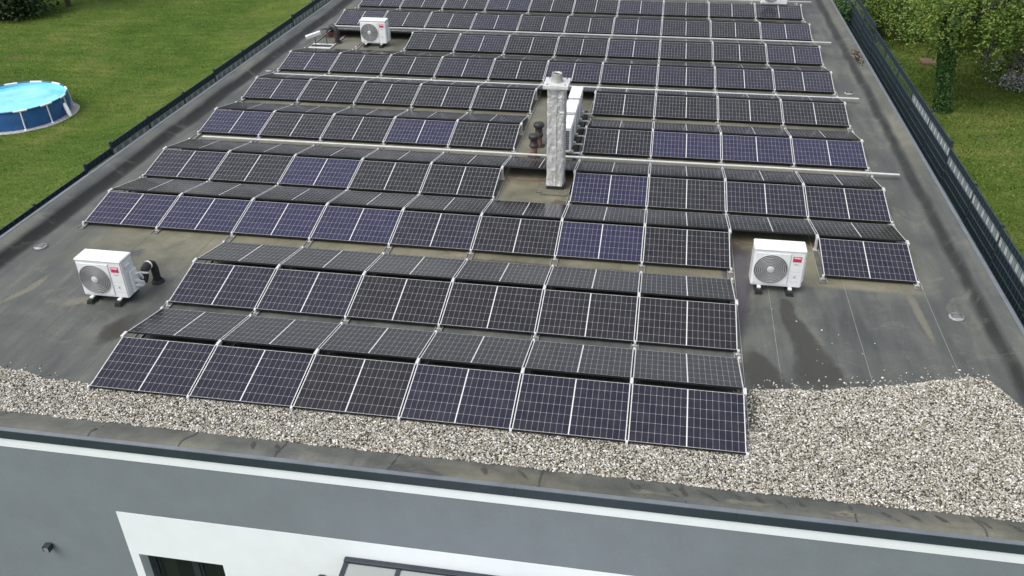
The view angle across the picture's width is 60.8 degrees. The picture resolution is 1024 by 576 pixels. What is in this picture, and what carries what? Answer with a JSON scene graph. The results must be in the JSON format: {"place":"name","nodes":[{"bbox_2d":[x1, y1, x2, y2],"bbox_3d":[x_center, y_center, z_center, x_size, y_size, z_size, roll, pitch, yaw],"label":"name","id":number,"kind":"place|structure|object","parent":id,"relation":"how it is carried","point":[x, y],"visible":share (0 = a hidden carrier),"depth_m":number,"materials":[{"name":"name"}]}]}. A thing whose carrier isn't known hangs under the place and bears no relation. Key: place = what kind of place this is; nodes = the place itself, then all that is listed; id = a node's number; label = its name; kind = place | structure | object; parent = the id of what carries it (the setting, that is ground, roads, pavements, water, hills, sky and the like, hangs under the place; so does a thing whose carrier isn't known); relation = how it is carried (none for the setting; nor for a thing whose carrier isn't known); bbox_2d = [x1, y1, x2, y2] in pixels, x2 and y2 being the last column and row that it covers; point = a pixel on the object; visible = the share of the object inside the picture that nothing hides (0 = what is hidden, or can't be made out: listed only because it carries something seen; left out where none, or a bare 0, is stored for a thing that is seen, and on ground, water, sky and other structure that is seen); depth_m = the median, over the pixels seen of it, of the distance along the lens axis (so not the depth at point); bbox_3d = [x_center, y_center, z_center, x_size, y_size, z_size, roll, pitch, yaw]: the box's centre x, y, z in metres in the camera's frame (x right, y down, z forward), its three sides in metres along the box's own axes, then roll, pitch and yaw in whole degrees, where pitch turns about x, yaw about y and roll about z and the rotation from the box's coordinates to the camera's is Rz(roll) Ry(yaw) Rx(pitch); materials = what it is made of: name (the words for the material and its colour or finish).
{"place":"outdoors","nodes":[
{"label":"outdoors","id":0,"kind":"place"},
{"bbox_2d":[0,0,1023,317],"bbox_3d":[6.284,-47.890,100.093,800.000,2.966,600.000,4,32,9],"label":"ground","id":1,"kind":"structure","parent":0,"point":[134,84],"depth_m":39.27,"materials":[{"name":"green plant"}]},
{"bbox_2d":[0,81,79,134],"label":"swimming pool","id":2,"kind":"structure","parent":1,"relation":"on","point":[26,106],"depth_m":36.20,"materials":[{"name":"plastic"}]},
{"bbox_2d":[0,0,330,234],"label":"fence","id":3,"kind":"object","parent":1,"relation":"on","point":[148,120],"visible":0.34,"depth_m":25.66,"materials":[{"name":"metal"}]},
{"bbox_2d":[0,0,1023,575],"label":"building","id":4,"kind":"structure","parent":1,"relation":"on","point":[92,498],"depth_m":14.38,"materials":[{"name":"grey concrete"}]},
{"bbox_2d":[73,249,139,306],"bbox_3d":[-7.624,-0.218,16.522,0.990,0.921,0.630,4,32,9],"label":"air conditioner","id":5,"kind":"object","parent":4,"relation":"on","point":[102,273],"visible":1,"depth_m":16.34,"materials":[{"name":"white paint"}]},
{"bbox_2d":[148,555,225,575],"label":"window","id":6,"kind":"structure","parent":4,"relation":"in","point":[161,566],"depth_m":14.51,"materials":[{"name":"glass"}]},
{"bbox_2d":[77,5,361,228],"bbox_3d":[-7.638,-7.242,28.502,0.136,0.323,22.376,4,32,9],"label":"mounting rail","id":7,"kind":"object","parent":4,"relation":"on","point":[83,225],"visible":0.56,"depth_m":24.66,"materials":[{"name":"metal"}]},
{"bbox_2d":[85,191,178,227],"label":"solar panel","id":8,"kind":"object","parent":7,"relation":"on","point":[132,209],"visible":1,"depth_m":19.55,"materials":[{"name":"blue glass"}]},
{"bbox_2d":[113,178,205,193],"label":"solar panel","id":9,"kind":"object","parent":7,"relation":"on","point":[170,186],"visible":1,"depth_m":20.56,"materials":[{"name":"black glass"}]},
{"bbox_2d":[144,149,227,179],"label":"solar panel","id":10,"kind":"object","parent":7,"relation":"on","point":[186,164],"visible":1,"depth_m":21.67,"materials":[{"name":"blue glass"}]},
{"bbox_2d":[199,109,272,135],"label":"solar panel","id":11,"kind":"object","parent":7,"relation":"on","point":[237,122],"visible":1,"depth_m":24.10,"materials":[{"name":"blue glass"}]},
{"bbox_2d":[243,78,309,100],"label":"solar panel","id":12,"kind":"object","parent":7,"relation":"on","point":[276,89],"visible":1,"depth_m":26.45,"materials":[{"name":"blue glass"}]},
{"bbox_2d":[80,8,444,395],"bbox_3d":[-4.637,-5.575,25.724,0.136,0.323,27.764,4,32,9],"label":"mounting rail","id":13,"kind":"object","parent":4,"relation":"on","point":[229,238],"visible":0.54,"depth_m":18.72,"materials":[{"name":"metal"}]},
{"bbox_2d":[90,336,215,396],"bbox_3d":[-5.964,1.296,14.553,1.722,0.035,1.134,4,44,9],"label":"solar panel","id":14,"kind":"object","parent":13,"relation":"on","point":[155,366],"visible":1,"depth_m":14.52,"materials":[{"name":"black glass"}]},
{"bbox_2d":[128,308,248,340],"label":"solar panel","id":15,"kind":"object","parent":13,"relation":"on","point":[191,324],"visible":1,"depth_m":15.54,"materials":[{"name":"black glass"}]},
{"bbox_2d":[169,262,275,309],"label":"solar panel","id":16,"kind":"object","parent":13,"relation":"on","point":[223,285],"visible":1,"depth_m":16.70,"materials":[{"name":"black glass"}]},
{"bbox_2d":[198,242,300,265],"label":"solar panel","id":17,"kind":"object","parent":13,"relation":"on","point":[259,254],"visible":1,"depth_m":17.72,"materials":[{"name":"black glass"}]},
{"bbox_2d":[233,201,325,238],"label":"solar panel","id":18,"kind":"object","parent":13,"relation":"on","point":[280,219],"visible":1,"depth_m":19.03,"materials":[{"name":"blue glass"}]},
{"bbox_2d":[255,186,344,203],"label":"solar panel","id":19,"kind":"object","parent":13,"relation":"on","point":[298,194],"visible":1,"depth_m":20.05,"materials":[{"name":"black glass"}]},
{"bbox_2d":[279,156,360,188],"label":"solar panel","id":20,"kind":"object","parent":13,"relation":"on","point":[320,172],"visible":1,"depth_m":21.15,"materials":[{"name":"blue glass"}]},
{"bbox_2d":[321,115,393,142],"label":"solar panel","id":21,"kind":"object","parent":13,"relation":"on","point":[357,128],"visible":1,"depth_m":23.58,"materials":[{"name":"black glass"}]},
{"bbox_2d":[355,83,419,105],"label":"solar panel","id":22,"kind":"object","parent":13,"relation":"on","point":[389,94],"visible":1,"depth_m":25.93,"materials":[{"name":"black glass"}]},
{"bbox_2d":[382,56,441,75],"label":"solar panel","id":23,"kind":"object","parent":13,"relation":"on","point":[409,65],"visible":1,"depth_m":28.25,"materials":[{"name":"black glass"}]},
{"bbox_2d":[151,6,402,233],"bbox_3d":[-5.914,-7.107,28.243,0.136,0.323,22.376,4,32,9],"label":"mounting rail","id":24,"kind":"object","parent":4,"relation":"on","point":[156,230],"visible":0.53,"depth_m":23.61,"materials":[{"name":"metal"}]},
{"bbox_2d":[158,196,250,233],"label":"solar panel","id":25,"kind":"object","parent":24,"relation":"on","point":[205,214],"visible":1,"depth_m":19.29,"materials":[{"name":"blue glass"}]},
{"bbox_2d":[184,182,274,198],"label":"solar panel","id":26,"kind":"object","parent":24,"relation":"on","point":[234,190],"visible":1,"depth_m":20.31,"materials":[{"name":"black glass"}]},
{"bbox_2d":[211,153,293,183],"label":"solar panel","id":27,"kind":"object","parent":24,"relation":"on","point":[252,168],"visible":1,"depth_m":21.41,"materials":[{"name":"black glass"}]},
{"bbox_2d":[260,112,332,138],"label":"solar panel","id":28,"kind":"object","parent":24,"relation":"on","point":[297,125],"visible":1,"depth_m":23.84,"materials":[{"name":"black glass"}]},
{"bbox_2d":[298,80,363,102],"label":"solar panel","id":29,"kind":"object","parent":24,"relation":"on","point":[331,91],"visible":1,"depth_m":26.19,"materials":[{"name":"black glass"}]},
{"bbox_2d":[330,54,389,73],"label":"solar panel","id":30,"kind":"object","parent":24,"relation":"on","point":[358,63],"visible":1,"depth_m":28.51,"materials":[{"name":"black glass"}]},
{"bbox_2d":[180,8,486,405],"bbox_3d":[-2.913,-5.440,25.466,0.136,0.323,27.764,4,32,9],"label":"mounting rail","id":31,"kind":"object","parent":4,"relation":"on","point":[306,244],"visible":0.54,"depth_m":18.49,"materials":[{"name":"metal"}]},
{"bbox_2d":[189,345,313,407],"bbox_3d":[-4.239,1.431,14.294,1.722,0.035,1.134,4,44,9],"label":"solar panel","id":32,"kind":"object","parent":31,"relation":"on","point":[275,378],"visible":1,"depth_m":14.26,"materials":[{"name":"blue glass"}]},
{"bbox_2d":[222,316,339,349],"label":"solar panel","id":33,"kind":"object","parent":31,"relation":"on","point":[284,332],"visible":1,"depth_m":15.28,"materials":[{"name":"black glass"}]},
{"bbox_2d":[256,268,362,317],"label":"solar panel","id":34,"kind":"object","parent":31,"relation":"on","point":[329,294],"visible":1,"depth_m":16.44,"materials":[{"name":"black glass"}]},
{"bbox_2d":[281,247,382,271],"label":"solar panel","id":35,"kind":"object","parent":31,"relation":"on","point":[337,260],"visible":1,"depth_m":17.46,"materials":[{"name":"black glass"}]},
{"bbox_2d":[310,206,401,244],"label":"solar panel","id":36,"kind":"object","parent":31,"relation":"on","point":[357,225],"visible":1,"depth_m":18.77,"materials":[{"name":"blue glass"}]},
{"bbox_2d":[330,191,416,208],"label":"solar panel","id":37,"kind":"object","parent":31,"relation":"on","point":[375,199],"visible":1,"depth_m":19.78,"materials":[{"name":"black glass"}]},
{"bbox_2d":[349,160,429,192],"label":"solar panel","id":38,"kind":"object","parent":31,"relation":"on","point":[390,176],"visible":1,"depth_m":20.89,"materials":[{"name":"black glass"}]},
{"bbox_2d":[384,118,456,145],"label":"solar panel","id":39,"kind":"object","parent":31,"relation":"on","point":[421,132],"visible":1,"depth_m":23.32,"materials":[{"name":"blue glass"}]},
{"bbox_2d":[412,85,476,108],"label":"solar panel","id":40,"kind":"object","parent":31,"relation":"on","point":[444,96],"visible":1,"depth_m":25.68,"materials":[{"name":"black glass"}]},
{"bbox_2d":[435,58,493,77],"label":"solar panel","id":41,"kind":"object","parent":31,"relation":"on","point":[465,68],"visible":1,"depth_m":28.00,"materials":[{"name":"blue glass"}]},
{"bbox_2d":[284,7,530,417],"bbox_3d":[-1.188,-5.305,25.207,0.136,0.323,27.764,4,32,9],"label":"mounting rail","id":42,"kind":"object","parent":4,"relation":"on","point":[386,250],"visible":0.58,"depth_m":18.23,"materials":[{"name":"metal"}]},
{"bbox_2d":[293,354,415,418],"bbox_3d":[-2.515,1.566,14.036,1.722,0.035,1.134,4,44,9],"label":"solar panel","id":43,"kind":"object","parent":42,"relation":"on","point":[358,386],"visible":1,"depth_m":14.00,"materials":[{"name":"black glass"}]},
{"bbox_2d":[319,324,434,359],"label":"solar panel","id":44,"kind":"object","parent":42,"relation":"on","point":[380,341],"visible":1,"depth_m":15.02,"materials":[{"name":"black glass"}]},
{"bbox_2d":[347,275,450,325],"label":"solar panel","id":45,"kind":"object","parent":42,"relation":"on","point":[400,300],"visible":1,"depth_m":16.18,"materials":[{"name":"black glass"}]},
{"bbox_2d":[367,253,465,278],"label":"solar panel","id":46,"kind":"object","parent":42,"relation":"on","point":[419,266],"visible":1,"depth_m":17.20,"materials":[{"name":"black glass"}]},
{"bbox_2d":[390,211,479,250],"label":"solar panel","id":47,"kind":"object","parent":42,"relation":"on","point":[436,230],"visible":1,"depth_m":18.52,"materials":[{"name":"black glass"}]},
{"bbox_2d":[406,195,491,213],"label":"solar panel","id":48,"kind":"object","parent":42,"relation":"on","point":[449,204],"visible":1,"depth_m":19.53,"materials":[{"name":"black glass"}]},
{"bbox_2d":[421,164,500,197],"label":"solar panel","id":49,"kind":"object","parent":42,"relation":"on","point":[468,181],"visible":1,"depth_m":20.64,"materials":[{"name":"black glass"}]},
{"bbox_2d":[449,122,519,149],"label":"solar panel","id":50,"kind":"object","parent":42,"relation":"on","point":[485,135],"visible":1,"depth_m":23.07,"materials":[{"name":"black glass"}]},
{"bbox_2d":[471,88,534,111],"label":"solar panel","id":51,"kind":"object","parent":42,"relation":"on","point":[502,99],"visible":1,"depth_m":25.42,"materials":[{"name":"black glass"}]},
{"bbox_2d":[489,60,547,80],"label":"solar panel","id":52,"kind":"object","parent":42,"relation":"on","point":[519,70],"visible":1,"depth_m":27.74,"materials":[{"name":"black glass"}]},
{"bbox_2d":[339,556,494,575],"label":"patio canopy","id":53,"kind":"object","parent":4,"relation":"attached to","point":[352,566],"visible":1,"depth_m":13.15,"materials":[{"name":"metal"}]},
{"bbox_2d":[392,0,575,427],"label":"mounting rail","id":54,"kind":"object","parent":4,"relation":"on","point":[500,183],"visible":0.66,"depth_m":21.09,"materials":[{"name":"metal"}]},
{"bbox_2d":[400,364,520,429],"bbox_3d":[-0.790,1.701,13.777,1.722,0.035,1.134,4,44,9],"label":"solar panel","id":55,"kind":"object","parent":54,"relation":"on","point":[480,398],"visible":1,"depth_m":13.74,"materials":[{"name":"blue glass"}]},
{"bbox_2d":[420,332,532,368],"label":"solar panel","id":56,"kind":"object","parent":54,"relation":"on","point":[491,351],"visible":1,"depth_m":14.76,"materials":[{"name":"black glass"}]},
{"bbox_2d":[440,282,542,333],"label":"solar panel","id":57,"kind":"object","parent":54,"relation":"on","point":[493,307],"visible":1,"depth_m":15.92,"materials":[{"name":"black glass"}]},
{"bbox_2d":[455,260,551,285],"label":"solar panel","id":58,"kind":"object","parent":54,"relation":"on","point":[506,273],"visible":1,"depth_m":16.94,"materials":[{"name":"black glass"}]},
{"bbox_2d":[472,216,560,256],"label":"solar panel","id":59,"kind":"object","parent":54,"relation":"on","point":[523,236],"visible":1,"depth_m":18.26,"materials":[{"name":"black glass"}]},
{"bbox_2d":[484,200,567,218],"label":"solar panel","id":60,"kind":"object","parent":54,"relation":"on","point":[526,209],"visible":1,"depth_m":19.27,"materials":[{"name":"black glass"}]},
{"bbox_2d":[202,136,899,175],"bbox_3d":[0.464,-3.339,22.115,17.770,0.114,0.080,4,32,9],"label":"cable duct","id":61,"kind":"object","parent":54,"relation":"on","point":[598,158],"visible":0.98,"depth_m":21.92,"materials":[{"name":"metal"}]},
{"bbox_2d":[0,309,1023,522],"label":"gravel","id":62,"kind":"structure","parent":4,"relation":"on","point":[941,488],"depth_m":13.09,"materials":[{"name":"beige gravel"}]},
{"bbox_2d":[505,0,619,439],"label":"mounting rail","id":63,"kind":"object","parent":4,"relation":"on","point":[554,262],"visible":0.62,"depth_m":17.99,"materials":[{"name":"metal"}]},
{"bbox_2d":[512,373,630,441],"bbox_3d":[0.935,1.836,13.518,1.722,0.035,1.134,4,44,9],"label":"solar panel","id":64,"kind":"object","parent":63,"relation":"on","point":[575,407],"visible":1,"depth_m":13.48,"materials":[{"name":"blue glass"}]},
{"bbox_2d":[525,340,633,378],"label":"solar panel","id":65,"kind":"object","parent":63,"relation":"on","point":[584,359],"visible":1,"depth_m":14.51,"materials":[{"name":"black glass"}]},
{"bbox_2d":[536,289,637,342],"bbox_3d":[1.368,0.487,15.699,1.722,0.035,1.134,4,44,9],"label":"solar panel","id":66,"kind":"object","parent":63,"relation":"on","point":[599,316],"visible":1,"depth_m":15.66,"materials":[{"name":"black glass"}]},
{"bbox_2d":[546,266,639,293],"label":"solar panel","id":67,"kind":"object","parent":63,"relation":"on","point":[595,279],"visible":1,"depth_m":16.68,"materials":[{"name":"black glass"}]},
{"bbox_2d":[556,221,643,262],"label":"solar panel","id":68,"kind":"object","parent":63,"relation":"on","point":[602,242],"visible":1,"depth_m":18.00,"materials":[{"name":"blue glass"}]},
{"bbox_2d":[563,205,645,224],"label":"solar panel","id":69,"kind":"object","parent":63,"relation":"on","point":[606,214],"visible":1,"depth_m":19.00,"materials":[{"name":"black glass"}]},
{"bbox_2d":[570,173,647,207],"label":"solar panel","id":70,"kind":"object","parent":63,"relation":"on","point":[611,190],"visible":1,"depth_m":20.12,"materials":[{"name":"blue glass"}]},
{"bbox_2d":[582,128,651,156],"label":"solar panel","id":71,"kind":"object","parent":63,"relation":"on","point":[618,142],"visible":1,"depth_m":22.55,"materials":[{"name":"black glass"}]},
{"bbox_2d":[592,93,654,117],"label":"solar panel","id":72,"kind":"object","parent":63,"relation":"on","point":[630,105],"visible":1,"depth_m":24.90,"materials":[{"name":"black glass"}]},
{"bbox_2d":[600,64,657,85],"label":"solar panel","id":73,"kind":"object","parent":63,"relation":"on","point":[629,74],"visible":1,"depth_m":27.22,"materials":[{"name":"black glass"}]},
{"bbox_2d":[621,0,665,452],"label":"mounting rail","id":74,"kind":"object","parent":4,"relation":"on","point":[635,345],"visible":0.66,"depth_m":17.43,"materials":[{"name":"metal"}]},
{"bbox_2d":[657,66,714,87],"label":"solar panel","id":75,"kind":"object","parent":74,"relation":"on","point":[687,77],"visible":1,"depth_m":26.96,"materials":[{"name":"black glass"}]},
{"bbox_2d":[647,177,725,212],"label":"solar panel","id":76,"kind":"object","parent":74,"relation":"on","point":[687,194],"visible":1,"depth_m":19.86,"materials":[{"name":"black glass"}]},
{"bbox_2d":[652,131,720,160],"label":"solar panel","id":77,"kind":"object","parent":74,"relation":"on","point":[695,146],"visible":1,"depth_m":22.29,"materials":[{"name":"blue glass"}]},
{"bbox_2d":[655,96,717,120],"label":"solar panel","id":78,"kind":"object","parent":74,"relation":"on","point":[692,108],"visible":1,"depth_m":24.64,"materials":[{"name":"black glass"}]},
{"bbox_2d":[636,297,737,350],"bbox_3d":[3.092,0.622,15.440,1.722,0.035,1.134,4,44,9],"label":"solar panel","id":79,"kind":"object","parent":74,"relation":"on","point":[688,323],"visible":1,"depth_m":15.40,"materials":[{"name":"black glass"}]},
{"bbox_2d":[643,227,730,269],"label":"solar panel","id":80,"kind":"object","parent":74,"relation":"on","point":[687,248],"visible":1,"depth_m":17.74,"materials":[{"name":"black glass"}]},
{"bbox_2d":[628,384,746,454],"bbox_3d":[2.659,1.970,13.259,1.722,0.035,1.134,4,44,9],"label":"solar panel","id":81,"kind":"object","parent":74,"relation":"attached to","point":[696,419],"visible":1,"depth_m":13.22,"materials":[{"name":"blue glass"}]},
{"bbox_2d":[640,273,734,300],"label":"solar panel","id":82,"kind":"object","parent":74,"relation":"on","point":[688,286],"visible":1,"depth_m":16.42,"materials":[{"name":"black glass"}]},
{"bbox_2d":[646,210,728,229],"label":"solar panel","id":83,"kind":"object","parent":74,"relation":"on","point":[687,219],"visible":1,"depth_m":18.75,"materials":[{"name":"black glass"}]},
{"bbox_2d":[633,349,743,389],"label":"solar panel","id":84,"kind":"object","parent":74,"relation":"on","point":[689,369],"visible":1,"depth_m":14.24,"materials":[{"name":"black glass"}]},
{"bbox_2d":[705,0,751,465],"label":"mounting rail","id":85,"kind":"object","parent":4,"relation":"on","point":[731,275],"visible":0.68,"depth_m":16.59,"materials":[{"name":"metal"}]},
{"bbox_2d":[715,68,773,90],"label":"solar panel","id":86,"kind":"object","parent":85,"relation":"on","point":[744,79],"visible":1,"depth_m":26.70,"materials":[{"name":"black glass"}]},
{"bbox_2d":[718,98,782,123],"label":"solar panel","id":87,"kind":"object","parent":85,"relation":"on","point":[755,111],"visible":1,"depth_m":24.38,"materials":[{"name":"black glass"}]},
{"bbox_2d":[722,135,792,164],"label":"solar panel","id":88,"kind":"object","parent":85,"relation":"on","point":[757,149],"visible":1,"depth_m":22.03,"materials":[{"name":"blue glass"}]},
{"bbox_2d":[726,181,806,217],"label":"solar panel","id":89,"kind":"object","parent":85,"relation":"on","point":[765,199],"visible":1,"depth_m":19.60,"materials":[{"name":"black glass"}]},
{"bbox_2d":[727,215,815,235],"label":"solar panel","id":90,"kind":"object","parent":85,"relation":"on","point":[771,225],"visible":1,"depth_m":18.49,"materials":[{"name":"black glass"}]},
{"bbox_2d":[749,239,806,296],"bbox_3d":[5.042,-0.411,16.542,0.990,0.921,0.630,4,32,9],"label":"air conditioner","id":91,"kind":"object","parent":4,"relation":"on","point":[778,263],"visible":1,"depth_m":16.35,"materials":[{"name":"white paint"}]},
{"bbox_2d":[749,1,827,283],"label":"mounting rail","id":92,"kind":"object","parent":4,"relation":"on","point":[817,257],"visible":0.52,"depth_m":18.15,"materials":[{"name":"metal"}]},
{"bbox_2d":[766,45,822,64],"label":"solar panel","id":93,"kind":"object","parent":92,"relation":"on","point":[794,55],"visible":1,"depth_m":28.74,"materials":[{"name":"black glass"}]},
{"bbox_2d":[773,71,834,92],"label":"solar panel","id":94,"kind":"object","parent":92,"relation":"on","point":[819,82],"visible":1,"depth_m":26.44,"materials":[{"name":"black glass"}]},
{"bbox_2d":[781,101,848,126],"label":"solar panel","id":95,"kind":"object","parent":92,"relation":"on","point":[815,113],"visible":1,"depth_m":24.12,"materials":[{"name":"black glass"}]},
{"bbox_2d":[791,138,867,168],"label":"solar panel","id":96,"kind":"object","parent":92,"relation":"on","point":[828,153],"visible":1,"depth_m":21.77,"materials":[{"name":"blue glass"}]},
{"bbox_2d":[804,186,890,222],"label":"solar panel","id":97,"kind":"object","parent":92,"relation":"on","point":[866,205],"visible":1,"depth_m":19.34,"materials":[{"name":"black glass"}]},
{"bbox_2d":[809,220,905,241],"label":"solar panel","id":98,"kind":"object","parent":92,"relation":"on","point":[857,230],"visible":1,"depth_m":18.23,"materials":[{"name":"black glass"}]},
{"bbox_2d":[819,238,916,282],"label":"solar panel","id":99,"kind":"object","parent":92,"relation":"on","point":[871,260],"visible":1,"depth_m":17.22,"materials":[{"name":"blue glass"}]},
{"bbox_2d":[835,0,992,45],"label":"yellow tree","id":100,"kind":"object","parent":1,"relation":"on","point":[879,20],"visible":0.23,"depth_m":35.29,"materials":[{"name":"green plant"}]},
{"bbox_2d":[835,0,1023,325],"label":"fence","id":101,"kind":"object","parent":1,"relation":"on","point":[990,254],"visible":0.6,"depth_m":21.84,"materials":[{"name":"metal"}]},
{"bbox_2d":[876,0,1023,113],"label":"ivy tree","id":102,"kind":"object","parent":1,"relation":"on","point":[945,20],"visible":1,"depth_m":27.51,"materials":[{"name":"green plant"}]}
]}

